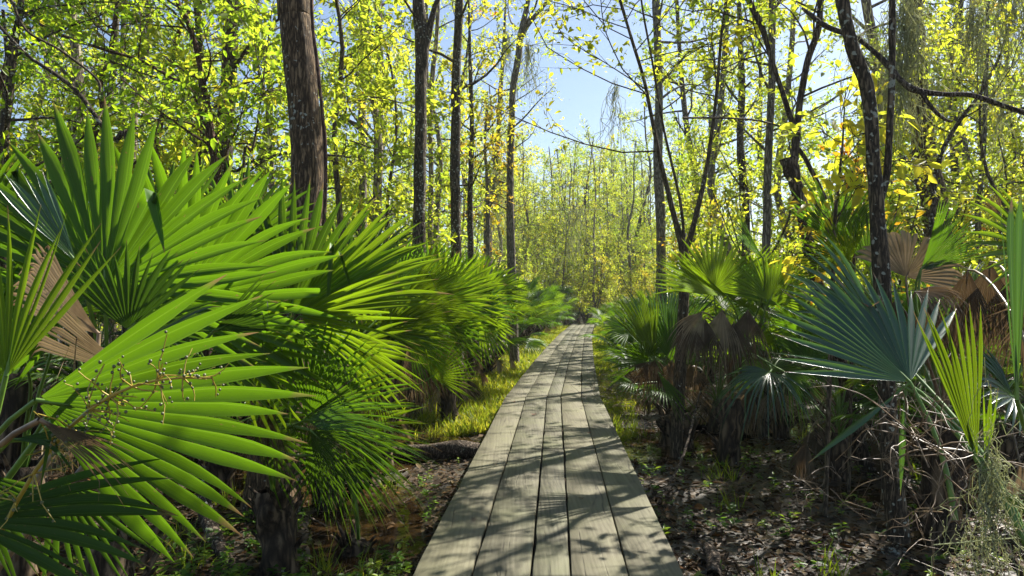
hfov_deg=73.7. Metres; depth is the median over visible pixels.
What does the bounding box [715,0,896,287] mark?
tree
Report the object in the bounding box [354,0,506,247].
tree
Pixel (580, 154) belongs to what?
tree
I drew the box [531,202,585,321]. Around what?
tree
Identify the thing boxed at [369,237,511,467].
palmetto
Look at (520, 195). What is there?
tree
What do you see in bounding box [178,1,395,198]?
tree
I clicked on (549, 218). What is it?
tree
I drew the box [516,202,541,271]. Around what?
tree
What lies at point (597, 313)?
palmetto
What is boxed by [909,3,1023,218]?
tree
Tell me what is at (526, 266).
tree
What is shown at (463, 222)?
tree
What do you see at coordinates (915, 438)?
dead twigs
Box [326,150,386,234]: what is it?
tree
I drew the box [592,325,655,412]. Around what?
grass
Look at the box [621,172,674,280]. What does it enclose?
tree
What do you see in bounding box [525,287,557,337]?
palmetto
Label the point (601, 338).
palmetto
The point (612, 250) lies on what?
tree
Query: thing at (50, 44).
vine
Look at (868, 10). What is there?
tree
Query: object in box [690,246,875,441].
palmetto
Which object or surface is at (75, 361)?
palmetto
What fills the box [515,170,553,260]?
tree
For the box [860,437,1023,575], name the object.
dead twigs
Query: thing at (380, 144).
tree
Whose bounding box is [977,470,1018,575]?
stick
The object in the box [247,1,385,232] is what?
tree
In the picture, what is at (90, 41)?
tree
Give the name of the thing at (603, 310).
palmetto
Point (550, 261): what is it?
tree
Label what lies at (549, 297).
palmetto
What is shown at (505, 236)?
tree
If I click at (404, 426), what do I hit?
palmetto
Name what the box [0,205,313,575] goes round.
palmetto
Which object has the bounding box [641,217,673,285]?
tree
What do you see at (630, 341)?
palmetto
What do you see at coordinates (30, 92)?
tree
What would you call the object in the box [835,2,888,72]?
spanish moss
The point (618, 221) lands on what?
tree
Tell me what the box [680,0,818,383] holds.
tree
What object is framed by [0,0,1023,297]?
sky
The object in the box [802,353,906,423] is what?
palmetto
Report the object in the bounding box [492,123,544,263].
tree
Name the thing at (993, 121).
tree
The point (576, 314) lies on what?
palmetto
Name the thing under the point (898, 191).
tree
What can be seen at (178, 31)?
tree
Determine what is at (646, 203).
tree
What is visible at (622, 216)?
tree
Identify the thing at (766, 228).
tree
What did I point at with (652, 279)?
tree
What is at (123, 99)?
tree
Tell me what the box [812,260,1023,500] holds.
palmetto
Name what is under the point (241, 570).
ground cover
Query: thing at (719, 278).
palmetto
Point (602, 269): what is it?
tree
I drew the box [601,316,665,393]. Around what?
palmetto
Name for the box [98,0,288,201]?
tree
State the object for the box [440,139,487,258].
tree
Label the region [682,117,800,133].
vine
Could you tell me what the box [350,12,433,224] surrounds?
tree
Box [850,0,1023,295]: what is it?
tree
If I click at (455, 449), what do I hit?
log
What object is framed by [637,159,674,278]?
tree
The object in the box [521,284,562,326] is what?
palmetto
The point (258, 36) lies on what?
tree
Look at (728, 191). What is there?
tree
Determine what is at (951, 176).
tree
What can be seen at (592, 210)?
tree
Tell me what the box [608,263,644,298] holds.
tree
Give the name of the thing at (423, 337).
palmetto
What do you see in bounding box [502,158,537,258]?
tree
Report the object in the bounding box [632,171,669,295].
tree
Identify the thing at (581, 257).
tree
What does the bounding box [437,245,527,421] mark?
palmetto
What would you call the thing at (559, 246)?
tree
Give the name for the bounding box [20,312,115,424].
palmetto
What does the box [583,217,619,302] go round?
tree
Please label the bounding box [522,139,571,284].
tree
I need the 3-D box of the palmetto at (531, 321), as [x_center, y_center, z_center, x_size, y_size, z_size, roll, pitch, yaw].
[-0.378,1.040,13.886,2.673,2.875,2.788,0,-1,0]
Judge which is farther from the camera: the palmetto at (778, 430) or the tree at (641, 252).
the tree at (641, 252)
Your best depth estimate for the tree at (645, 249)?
43.26 m
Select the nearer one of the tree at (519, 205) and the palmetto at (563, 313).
the palmetto at (563, 313)
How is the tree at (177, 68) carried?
on the ground at (759, 491)
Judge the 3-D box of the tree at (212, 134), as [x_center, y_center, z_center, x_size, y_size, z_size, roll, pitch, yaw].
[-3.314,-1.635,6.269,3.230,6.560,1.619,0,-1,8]
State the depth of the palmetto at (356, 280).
3.00 m
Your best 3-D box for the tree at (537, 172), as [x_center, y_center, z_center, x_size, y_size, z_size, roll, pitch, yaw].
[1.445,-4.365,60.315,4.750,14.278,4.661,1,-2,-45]
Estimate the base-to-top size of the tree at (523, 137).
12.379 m
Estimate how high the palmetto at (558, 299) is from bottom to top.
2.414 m
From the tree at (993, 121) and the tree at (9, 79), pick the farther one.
the tree at (993, 121)
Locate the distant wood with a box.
[152,130,1023,313]
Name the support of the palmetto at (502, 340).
on the ground at (759, 491)
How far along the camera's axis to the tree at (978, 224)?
9.50 m
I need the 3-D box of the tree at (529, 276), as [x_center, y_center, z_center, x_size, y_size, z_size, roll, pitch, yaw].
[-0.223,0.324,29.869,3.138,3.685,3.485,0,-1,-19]
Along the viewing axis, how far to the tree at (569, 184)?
56.05 m
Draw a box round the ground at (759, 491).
[23,313,1023,575]
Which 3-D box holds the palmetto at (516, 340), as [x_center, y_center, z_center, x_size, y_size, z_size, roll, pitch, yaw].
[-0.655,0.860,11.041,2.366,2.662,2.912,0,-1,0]
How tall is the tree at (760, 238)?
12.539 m
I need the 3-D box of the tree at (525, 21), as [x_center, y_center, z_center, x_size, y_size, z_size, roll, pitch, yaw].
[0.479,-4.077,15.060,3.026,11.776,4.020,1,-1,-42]
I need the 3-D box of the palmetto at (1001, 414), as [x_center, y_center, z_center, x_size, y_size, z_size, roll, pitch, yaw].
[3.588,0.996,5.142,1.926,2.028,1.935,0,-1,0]
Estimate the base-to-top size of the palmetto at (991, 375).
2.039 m
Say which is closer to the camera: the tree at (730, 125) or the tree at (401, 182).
the tree at (730, 125)
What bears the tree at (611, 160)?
on the ground at (759, 491)
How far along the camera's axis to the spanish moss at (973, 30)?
5.63 m
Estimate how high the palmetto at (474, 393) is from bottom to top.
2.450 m
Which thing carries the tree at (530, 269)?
on the ground at (759, 491)
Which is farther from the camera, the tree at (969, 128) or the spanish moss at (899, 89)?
the tree at (969, 128)
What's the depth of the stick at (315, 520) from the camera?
4.60 m
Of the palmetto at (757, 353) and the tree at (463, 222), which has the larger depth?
the tree at (463, 222)
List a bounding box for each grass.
[158,393,1003,575]
[395,324,569,436]
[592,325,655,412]
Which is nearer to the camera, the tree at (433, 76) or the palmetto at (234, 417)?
the palmetto at (234, 417)
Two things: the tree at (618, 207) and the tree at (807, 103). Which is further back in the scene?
the tree at (618, 207)
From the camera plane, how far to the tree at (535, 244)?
43.10 m
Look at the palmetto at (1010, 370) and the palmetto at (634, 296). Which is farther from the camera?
the palmetto at (634, 296)
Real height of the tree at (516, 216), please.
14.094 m
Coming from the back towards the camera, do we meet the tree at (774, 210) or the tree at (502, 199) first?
the tree at (502, 199)
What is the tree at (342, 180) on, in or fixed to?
on the ground at (759, 491)
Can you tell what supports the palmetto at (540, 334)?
on the ground at (759, 491)
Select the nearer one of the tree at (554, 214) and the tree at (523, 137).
the tree at (523, 137)
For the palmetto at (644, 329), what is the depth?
6.79 m
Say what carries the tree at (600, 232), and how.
on the ground at (759, 491)
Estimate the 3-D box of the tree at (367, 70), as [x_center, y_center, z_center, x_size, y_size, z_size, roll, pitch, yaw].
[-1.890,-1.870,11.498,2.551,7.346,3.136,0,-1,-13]
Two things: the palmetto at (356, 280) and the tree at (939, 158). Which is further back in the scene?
the tree at (939, 158)
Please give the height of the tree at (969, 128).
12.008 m
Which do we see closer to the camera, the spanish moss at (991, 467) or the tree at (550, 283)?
the spanish moss at (991, 467)
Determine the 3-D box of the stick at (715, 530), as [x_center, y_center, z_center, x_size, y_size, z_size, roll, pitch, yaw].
[1.288,1.504,4.316,0.048,0.030,0.429,0,-1,23]
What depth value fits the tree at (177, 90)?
31.73 m
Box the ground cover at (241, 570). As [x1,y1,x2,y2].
[73,411,1023,575]
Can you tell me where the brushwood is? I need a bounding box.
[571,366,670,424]
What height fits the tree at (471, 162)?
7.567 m
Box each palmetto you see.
[0,96,342,575]
[0,147,219,479]
[0,175,288,575]
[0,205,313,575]
[0,244,93,459]
[6,339,338,501]
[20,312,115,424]
[42,313,119,392]
[103,339,215,457]
[189,178,478,459]
[198,349,249,434]
[208,173,453,575]
[274,358,430,556]
[302,232,498,510]
[313,307,445,404]
[317,314,444,397]
[323,320,380,351]
[342,240,480,398]
[367,267,534,411]
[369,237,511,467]
[424,266,540,395]
[435,247,534,359]
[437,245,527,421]
[465,294,538,375]
[465,301,559,370]
[474,313,527,358]
[477,279,551,359]
[503,302,548,350]
[508,295,566,345]
[516,276,562,343]
[519,290,559,337]
[520,276,561,335]
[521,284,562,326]
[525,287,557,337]
[531,292,574,329]
[531,307,575,332]
[539,301,573,332]
[543,283,579,328]
[566,309,580,324]
[568,304,591,324]
[577,297,708,386]
[584,297,647,352]
[586,305,616,337]
[588,304,614,320]
[591,305,627,345]
[591,332,668,378]
[594,307,618,327]
[597,294,727,416]
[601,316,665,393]
[602,274,724,447]
[611,301,630,346]
[617,290,651,303]
[621,303,728,410]
[628,298,796,431]
[629,305,728,387]
[648,213,828,467]
[659,286,735,382]
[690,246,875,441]
[694,314,858,436]
[716,299,802,406]
[738,297,985,499]
[742,292,932,455]
[758,337,826,403]
[765,230,1023,575]
[776,168,1009,551]
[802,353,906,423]
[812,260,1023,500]
[821,295,1023,454]
[831,298,1023,513]
[860,337,1023,461]
[899,357,976,401]
[913,303,1023,512]
[935,181,1023,430]
[967,306,1023,427]
[989,352,1020,394]
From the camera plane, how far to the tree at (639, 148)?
40.07 m
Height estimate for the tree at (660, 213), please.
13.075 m
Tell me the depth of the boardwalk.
4.21 m
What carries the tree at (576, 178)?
on the ground at (759, 491)
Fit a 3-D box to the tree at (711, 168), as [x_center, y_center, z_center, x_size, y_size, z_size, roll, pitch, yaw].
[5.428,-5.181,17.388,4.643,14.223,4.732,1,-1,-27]
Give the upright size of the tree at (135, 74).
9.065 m
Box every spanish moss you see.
[461,163,524,265]
[494,25,515,93]
[514,38,546,108]
[553,201,601,273]
[586,75,641,183]
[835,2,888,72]
[841,0,960,180]
[869,14,924,159]
[929,519,1019,575]
[931,358,1023,575]
[948,0,1009,120]
[951,0,1023,147]
[970,66,1023,177]
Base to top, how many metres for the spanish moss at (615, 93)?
2.575 m
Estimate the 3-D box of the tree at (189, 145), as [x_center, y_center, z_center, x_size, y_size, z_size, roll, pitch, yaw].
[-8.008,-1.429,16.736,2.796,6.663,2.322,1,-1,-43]
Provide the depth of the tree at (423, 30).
8.58 m
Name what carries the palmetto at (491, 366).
on the ground at (759, 491)
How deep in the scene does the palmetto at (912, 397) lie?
9.67 m
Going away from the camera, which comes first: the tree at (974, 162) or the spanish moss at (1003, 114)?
the spanish moss at (1003, 114)
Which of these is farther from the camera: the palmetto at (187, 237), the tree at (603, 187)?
the tree at (603, 187)
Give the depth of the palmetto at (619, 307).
16.50 m
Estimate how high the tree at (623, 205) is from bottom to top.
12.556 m
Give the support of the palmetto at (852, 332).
on the ground at (759, 491)
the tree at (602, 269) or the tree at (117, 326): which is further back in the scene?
the tree at (602, 269)
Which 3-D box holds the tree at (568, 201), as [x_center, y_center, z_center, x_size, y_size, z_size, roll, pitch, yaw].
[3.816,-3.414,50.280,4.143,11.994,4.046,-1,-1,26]
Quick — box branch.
[801,7,1023,121]
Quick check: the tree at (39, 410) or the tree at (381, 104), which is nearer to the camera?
the tree at (39, 410)
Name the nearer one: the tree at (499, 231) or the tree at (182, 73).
the tree at (182, 73)
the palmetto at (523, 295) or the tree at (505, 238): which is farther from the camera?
the tree at (505, 238)
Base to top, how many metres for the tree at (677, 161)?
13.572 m
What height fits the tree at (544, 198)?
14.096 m
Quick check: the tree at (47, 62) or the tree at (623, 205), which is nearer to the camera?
the tree at (47, 62)
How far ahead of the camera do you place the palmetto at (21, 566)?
3.49 m
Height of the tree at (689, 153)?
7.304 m
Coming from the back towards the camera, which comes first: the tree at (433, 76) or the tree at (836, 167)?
the tree at (433, 76)
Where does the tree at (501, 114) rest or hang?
on the ground at (759, 491)
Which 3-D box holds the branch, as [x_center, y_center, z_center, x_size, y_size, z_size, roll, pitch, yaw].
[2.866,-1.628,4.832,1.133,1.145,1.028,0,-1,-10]
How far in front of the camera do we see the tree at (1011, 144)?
12.44 m
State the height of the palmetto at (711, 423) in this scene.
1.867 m
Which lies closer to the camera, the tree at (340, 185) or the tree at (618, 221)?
the tree at (340, 185)
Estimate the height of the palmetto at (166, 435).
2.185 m
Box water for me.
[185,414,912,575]
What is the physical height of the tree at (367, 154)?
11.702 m
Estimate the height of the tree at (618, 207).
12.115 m
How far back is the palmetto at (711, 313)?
10.82 m
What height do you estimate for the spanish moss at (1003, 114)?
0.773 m
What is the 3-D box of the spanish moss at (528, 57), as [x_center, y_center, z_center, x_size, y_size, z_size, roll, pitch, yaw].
[0.399,-4.724,15.112,0.764,1.659,0.809,0,-1,0]
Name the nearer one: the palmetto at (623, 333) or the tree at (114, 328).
the palmetto at (623, 333)
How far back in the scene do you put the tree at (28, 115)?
10.40 m
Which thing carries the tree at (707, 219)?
on the ground at (759, 491)
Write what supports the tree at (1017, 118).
on the ground at (759, 491)
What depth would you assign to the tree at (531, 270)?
36.94 m
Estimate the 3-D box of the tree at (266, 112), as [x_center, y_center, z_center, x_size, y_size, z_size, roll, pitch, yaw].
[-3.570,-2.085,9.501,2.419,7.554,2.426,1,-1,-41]
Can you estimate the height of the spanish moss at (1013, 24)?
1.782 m
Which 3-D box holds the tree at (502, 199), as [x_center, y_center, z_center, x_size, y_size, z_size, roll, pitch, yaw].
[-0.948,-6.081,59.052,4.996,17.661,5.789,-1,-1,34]
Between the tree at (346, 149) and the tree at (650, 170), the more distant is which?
the tree at (650, 170)
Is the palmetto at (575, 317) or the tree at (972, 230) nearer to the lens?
the tree at (972, 230)
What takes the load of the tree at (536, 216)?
on the ground at (759, 491)
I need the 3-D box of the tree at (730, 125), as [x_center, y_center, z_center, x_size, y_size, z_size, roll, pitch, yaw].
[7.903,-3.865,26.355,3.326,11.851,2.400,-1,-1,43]
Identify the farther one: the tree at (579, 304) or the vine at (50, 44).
the tree at (579, 304)
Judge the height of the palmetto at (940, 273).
2.476 m
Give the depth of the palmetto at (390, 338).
9.37 m
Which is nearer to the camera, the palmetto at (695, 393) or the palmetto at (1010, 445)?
the palmetto at (1010, 445)
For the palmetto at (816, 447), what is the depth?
6.70 m
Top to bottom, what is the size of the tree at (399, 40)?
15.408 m
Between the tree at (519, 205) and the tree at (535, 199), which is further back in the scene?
the tree at (535, 199)
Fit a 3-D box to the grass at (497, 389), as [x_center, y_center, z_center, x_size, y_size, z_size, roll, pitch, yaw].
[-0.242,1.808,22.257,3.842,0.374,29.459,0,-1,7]
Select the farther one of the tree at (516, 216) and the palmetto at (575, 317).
the tree at (516, 216)
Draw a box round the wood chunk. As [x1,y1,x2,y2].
[702,541,721,575]
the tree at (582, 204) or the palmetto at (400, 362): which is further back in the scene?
the tree at (582, 204)
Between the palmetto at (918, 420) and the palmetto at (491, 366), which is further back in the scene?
the palmetto at (491, 366)
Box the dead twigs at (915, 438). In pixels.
[810,353,1023,575]
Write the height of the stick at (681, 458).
0.629 m
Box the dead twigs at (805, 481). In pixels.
[762,465,871,529]
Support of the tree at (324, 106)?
on the ground at (759, 491)
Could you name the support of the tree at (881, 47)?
on the ground at (759, 491)
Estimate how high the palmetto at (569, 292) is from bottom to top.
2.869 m
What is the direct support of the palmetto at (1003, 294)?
on the ground at (759, 491)
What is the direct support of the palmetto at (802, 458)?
on the ground at (759, 491)
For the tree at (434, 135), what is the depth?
35.37 m
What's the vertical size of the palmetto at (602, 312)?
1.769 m
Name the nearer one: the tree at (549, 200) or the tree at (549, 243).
the tree at (549, 243)
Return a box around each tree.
[0,0,99,170]
[0,0,100,417]
[0,0,184,342]
[0,0,208,374]
[0,0,218,449]
[0,1,112,343]
[0,19,81,180]
[0,42,99,370]
[5,0,172,368]
[8,0,332,463]
[8,19,150,365]
[9,0,183,339]
[16,0,108,151]
[25,0,338,340]
[40,0,215,179]
[59,69,118,122]
[92,0,258,192]
[96,317,121,343]
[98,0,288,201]
[107,3,187,174]
[112,0,220,161]
[114,2,187,180]
[125,0,332,418]
[128,8,219,169]
[140,6,256,192]
[140,90,239,181]
[145,0,350,455]
[152,32,232,169]
[157,0,359,195]
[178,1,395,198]
[240,0,323,518]
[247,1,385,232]
[249,46,392,240]
[254,54,351,213]
[257,0,467,356]
[287,154,342,237]
[315,0,449,315]
[317,0,450,235]
[321,0,484,372]
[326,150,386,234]
[327,122,357,228]
[343,89,393,222]
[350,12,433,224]
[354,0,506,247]
[363,0,489,248]
[373,0,527,378]
[383,0,450,233]
[385,136,445,229]
[395,68,448,246]
[400,0,503,247]
[404,0,439,421]
[410,0,523,379]
[426,133,467,258]
[427,114,505,269]
[440,0,561,364]
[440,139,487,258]
[442,0,784,457]
[442,91,529,350]
[461,76,530,267]
[462,168,484,257]
[466,0,555,344]
[474,122,550,269]
[478,123,546,262]
[479,122,537,258]
[479,161,532,255]
[479,164,529,254]
[483,136,548,256]
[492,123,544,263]
[492,146,540,274]
[492,207,532,267]
[493,254,549,330]
[495,240,542,288]
[501,121,564,277]
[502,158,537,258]
[502,260,543,284]
[505,176,544,276]
[515,156,549,268]
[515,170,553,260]
[515,187,543,258]
[516,154,562,273]
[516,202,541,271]
[517,258,546,279]
[518,213,562,286]
[519,179,554,288]
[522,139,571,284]
[527,183,559,286]
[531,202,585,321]
[532,210,561,284]
[535,161,568,269]
[535,254,597,324]
[536,245,554,286]
[537,171,555,285]
[537,174,576,320]
[537,180,594,324]
[538,164,584,257]
[541,170,592,288]
[543,147,584,268]
[544,128,600,320]
[544,136,577,266]
[544,157,593,324]
[547,166,581,283]
[550,146,590,316]
[551,144,590,278]
[551,264,612,322]
[553,156,599,319]
[556,148,620,318]
[557,230,625,323]
[562,130,610,323]
[568,173,596,275]
[568,219,599,304]
[573,113,614,325]
[574,185,601,283]
[577,129,626,310]
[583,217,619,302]
[584,153,621,256]
[584,172,629,313]
[584,202,627,308]
[584,233,655,306]
[587,144,635,301]
[592,144,635,285]
[595,260,640,312]
[598,120,664,299]
[600,134,648,285]
[601,0,962,470]
[602,171,643,290]
[603,0,752,359]
[604,178,632,297]
[604,216,632,300]
[605,212,641,295]
[607,149,653,257]
[608,172,643,273]
[608,187,627,282]
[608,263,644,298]
[611,0,736,293]
[613,145,664,290]
[614,95,679,291]
[614,158,651,269]
[617,230,655,293]
[619,221,654,295]
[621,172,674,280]
[622,155,655,269]
[625,152,667,270]
[626,256,655,301]
[630,204,671,286]
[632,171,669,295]
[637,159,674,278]
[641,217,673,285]
[643,103,708,261]
[644,0,831,258]
[644,219,678,288]
[644,272,671,293]
[647,114,704,250]
[651,130,849,356]
[653,0,887,436]
[655,223,734,308]
[663,21,758,272]
[666,124,868,363]
[670,97,762,263]
[672,133,736,256]
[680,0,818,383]
[685,29,756,246]
[691,0,828,343]
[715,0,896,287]
[727,85,839,276]
[728,155,776,257]
[753,71,829,252]
[764,0,988,387]
[768,65,942,516]
[769,123,939,491]
[775,132,984,420]
[804,96,868,241]
[807,64,941,284]
[815,0,954,414]
[823,79,921,289]
[828,13,1023,422]
[829,0,1023,247]
[834,0,1023,385]
[835,0,910,555]
[840,37,937,290]
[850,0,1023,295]
[853,0,1023,401]
[891,131,1023,377]
[894,0,1023,273]
[897,176,1023,291]
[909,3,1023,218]
[918,41,1016,265]
[935,0,1023,209]
[947,13,1023,279]
[952,119,1023,272]
[955,30,1023,210]
[964,19,1023,123]
[981,2,1023,231]
[988,43,1023,221]
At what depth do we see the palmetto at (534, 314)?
18.35 m
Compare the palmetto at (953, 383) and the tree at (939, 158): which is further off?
the tree at (939, 158)
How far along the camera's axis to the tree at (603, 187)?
59.08 m
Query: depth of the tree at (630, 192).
58.52 m
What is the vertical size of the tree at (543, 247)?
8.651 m
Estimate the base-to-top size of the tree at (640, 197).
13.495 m
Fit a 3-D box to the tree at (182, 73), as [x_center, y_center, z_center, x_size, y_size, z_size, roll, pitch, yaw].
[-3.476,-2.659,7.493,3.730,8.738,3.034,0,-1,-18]
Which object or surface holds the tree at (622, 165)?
on the ground at (759, 491)
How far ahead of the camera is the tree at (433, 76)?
13.03 m
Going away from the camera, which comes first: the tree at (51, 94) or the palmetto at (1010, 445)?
the palmetto at (1010, 445)
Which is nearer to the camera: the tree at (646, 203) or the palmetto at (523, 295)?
the palmetto at (523, 295)
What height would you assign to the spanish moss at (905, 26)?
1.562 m
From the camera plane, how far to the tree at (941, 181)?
8.44 m
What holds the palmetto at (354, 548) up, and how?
on the ground at (759, 491)
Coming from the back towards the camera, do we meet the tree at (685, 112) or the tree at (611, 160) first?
the tree at (611, 160)
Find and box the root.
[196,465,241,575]
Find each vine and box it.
[11,0,100,91]
[310,0,327,367]
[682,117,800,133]
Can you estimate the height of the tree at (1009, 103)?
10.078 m
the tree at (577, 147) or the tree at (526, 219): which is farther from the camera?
the tree at (577, 147)
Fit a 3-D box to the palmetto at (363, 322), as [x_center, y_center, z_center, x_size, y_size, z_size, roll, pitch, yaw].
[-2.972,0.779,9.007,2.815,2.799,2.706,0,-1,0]
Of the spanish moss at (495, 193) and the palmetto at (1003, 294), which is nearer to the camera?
the palmetto at (1003, 294)
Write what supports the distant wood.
on the ground at (759, 491)
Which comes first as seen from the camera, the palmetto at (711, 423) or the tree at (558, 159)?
the palmetto at (711, 423)
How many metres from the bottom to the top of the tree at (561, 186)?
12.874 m
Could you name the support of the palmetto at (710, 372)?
on the ground at (759, 491)
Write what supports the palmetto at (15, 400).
on the ground at (759, 491)
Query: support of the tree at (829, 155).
on the ground at (759, 491)
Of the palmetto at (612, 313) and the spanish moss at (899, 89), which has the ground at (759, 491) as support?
the palmetto at (612, 313)
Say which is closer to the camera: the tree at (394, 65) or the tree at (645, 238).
the tree at (394, 65)
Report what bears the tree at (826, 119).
on the ground at (759, 491)
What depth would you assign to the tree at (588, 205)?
44.89 m
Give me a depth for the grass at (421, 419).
4.84 m
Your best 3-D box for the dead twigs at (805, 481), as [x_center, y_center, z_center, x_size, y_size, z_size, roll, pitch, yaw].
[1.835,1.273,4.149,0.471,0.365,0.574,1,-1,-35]
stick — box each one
[296,510,325,525]
[664,385,701,490]
[707,517,717,535]
[851,467,880,480]
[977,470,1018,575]
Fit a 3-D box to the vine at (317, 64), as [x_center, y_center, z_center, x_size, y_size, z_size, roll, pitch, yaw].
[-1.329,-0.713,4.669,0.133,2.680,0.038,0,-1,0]
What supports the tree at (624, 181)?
on the ground at (759, 491)
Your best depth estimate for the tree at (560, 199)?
56.47 m
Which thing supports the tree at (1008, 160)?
on the ground at (759, 491)
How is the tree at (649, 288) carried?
on the ground at (759, 491)
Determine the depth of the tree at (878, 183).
3.93 m
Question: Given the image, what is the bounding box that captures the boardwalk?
[413,324,682,575]
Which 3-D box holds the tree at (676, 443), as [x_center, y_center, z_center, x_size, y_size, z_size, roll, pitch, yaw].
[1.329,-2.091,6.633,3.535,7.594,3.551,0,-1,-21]
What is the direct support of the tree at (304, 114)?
on the ground at (759, 491)
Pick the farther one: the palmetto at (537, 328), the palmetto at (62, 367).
the palmetto at (537, 328)
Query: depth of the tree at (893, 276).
7.72 m
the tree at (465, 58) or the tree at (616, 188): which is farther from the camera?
the tree at (616, 188)
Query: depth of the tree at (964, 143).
14.65 m
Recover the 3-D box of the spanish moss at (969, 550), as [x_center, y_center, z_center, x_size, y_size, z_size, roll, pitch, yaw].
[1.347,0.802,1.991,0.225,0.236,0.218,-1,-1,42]
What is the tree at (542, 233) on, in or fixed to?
on the ground at (759, 491)
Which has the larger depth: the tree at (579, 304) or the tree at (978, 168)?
the tree at (579, 304)
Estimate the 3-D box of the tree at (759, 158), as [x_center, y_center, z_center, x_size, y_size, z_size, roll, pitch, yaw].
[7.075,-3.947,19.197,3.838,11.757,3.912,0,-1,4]
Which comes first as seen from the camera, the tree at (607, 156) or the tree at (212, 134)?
the tree at (212, 134)
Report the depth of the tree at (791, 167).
5.91 m
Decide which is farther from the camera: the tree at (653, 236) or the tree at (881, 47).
the tree at (653, 236)
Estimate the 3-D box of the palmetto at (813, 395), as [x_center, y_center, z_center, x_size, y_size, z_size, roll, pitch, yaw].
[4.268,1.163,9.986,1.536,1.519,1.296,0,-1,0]
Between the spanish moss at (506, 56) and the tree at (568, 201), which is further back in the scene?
the tree at (568, 201)
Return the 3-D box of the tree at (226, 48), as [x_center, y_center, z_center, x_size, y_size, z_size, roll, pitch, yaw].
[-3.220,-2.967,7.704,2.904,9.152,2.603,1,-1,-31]
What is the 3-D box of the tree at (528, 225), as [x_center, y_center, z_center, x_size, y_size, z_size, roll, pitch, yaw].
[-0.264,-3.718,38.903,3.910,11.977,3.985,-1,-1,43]
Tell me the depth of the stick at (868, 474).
5.63 m
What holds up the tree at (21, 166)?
on the ground at (759, 491)
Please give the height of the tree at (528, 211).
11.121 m
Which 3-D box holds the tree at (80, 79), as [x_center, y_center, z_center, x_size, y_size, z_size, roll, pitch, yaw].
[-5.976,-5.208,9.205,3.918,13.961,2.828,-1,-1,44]
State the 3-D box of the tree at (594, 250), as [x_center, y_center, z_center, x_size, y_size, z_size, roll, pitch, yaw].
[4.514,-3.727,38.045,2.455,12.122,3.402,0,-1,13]
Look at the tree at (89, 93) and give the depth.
28.07 m
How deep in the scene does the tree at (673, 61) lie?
31.21 m
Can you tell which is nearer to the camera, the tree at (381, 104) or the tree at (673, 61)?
the tree at (381, 104)
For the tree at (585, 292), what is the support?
on the ground at (759, 491)
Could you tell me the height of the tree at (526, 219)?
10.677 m
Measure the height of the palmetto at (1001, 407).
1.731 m
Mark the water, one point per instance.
(397, 533)
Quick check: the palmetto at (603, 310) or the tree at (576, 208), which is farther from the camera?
the tree at (576, 208)
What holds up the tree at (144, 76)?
on the ground at (759, 491)
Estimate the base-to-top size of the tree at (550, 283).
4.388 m
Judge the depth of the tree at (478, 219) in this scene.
60.41 m
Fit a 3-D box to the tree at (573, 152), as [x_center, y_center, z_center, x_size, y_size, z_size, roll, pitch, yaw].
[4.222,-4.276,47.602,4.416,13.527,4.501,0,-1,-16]
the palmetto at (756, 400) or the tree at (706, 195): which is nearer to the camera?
the palmetto at (756, 400)
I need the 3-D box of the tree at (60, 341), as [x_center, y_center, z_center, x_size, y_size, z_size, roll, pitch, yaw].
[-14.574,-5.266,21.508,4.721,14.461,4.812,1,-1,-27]
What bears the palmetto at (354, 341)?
on the ground at (759, 491)
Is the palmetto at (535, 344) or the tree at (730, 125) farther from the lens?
the tree at (730, 125)
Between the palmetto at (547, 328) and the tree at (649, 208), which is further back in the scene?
the tree at (649, 208)
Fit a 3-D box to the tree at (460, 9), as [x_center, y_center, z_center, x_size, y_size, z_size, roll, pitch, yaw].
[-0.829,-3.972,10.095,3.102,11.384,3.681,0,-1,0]
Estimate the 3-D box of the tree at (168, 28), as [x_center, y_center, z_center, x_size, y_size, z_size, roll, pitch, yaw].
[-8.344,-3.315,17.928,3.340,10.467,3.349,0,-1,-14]
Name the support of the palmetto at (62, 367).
on the ground at (759, 491)
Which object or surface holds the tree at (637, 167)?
on the ground at (759, 491)
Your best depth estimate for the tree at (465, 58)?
25.02 m
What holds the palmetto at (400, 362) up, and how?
on the ground at (759, 491)
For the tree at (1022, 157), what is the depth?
23.45 m
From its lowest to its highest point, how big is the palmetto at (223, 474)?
2.446 m
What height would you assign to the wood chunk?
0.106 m
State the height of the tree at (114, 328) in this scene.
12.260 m
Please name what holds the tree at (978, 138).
on the ground at (759, 491)
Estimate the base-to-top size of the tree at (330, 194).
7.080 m
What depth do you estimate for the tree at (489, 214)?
15.01 m
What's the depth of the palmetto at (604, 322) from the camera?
21.37 m
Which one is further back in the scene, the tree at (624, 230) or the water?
the tree at (624, 230)
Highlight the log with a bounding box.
[393,440,480,459]
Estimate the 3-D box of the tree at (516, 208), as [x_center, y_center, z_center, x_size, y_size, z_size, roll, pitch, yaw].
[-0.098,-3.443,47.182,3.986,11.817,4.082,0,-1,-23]
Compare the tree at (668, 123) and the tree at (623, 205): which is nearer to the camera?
the tree at (668, 123)
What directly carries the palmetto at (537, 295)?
on the ground at (759, 491)

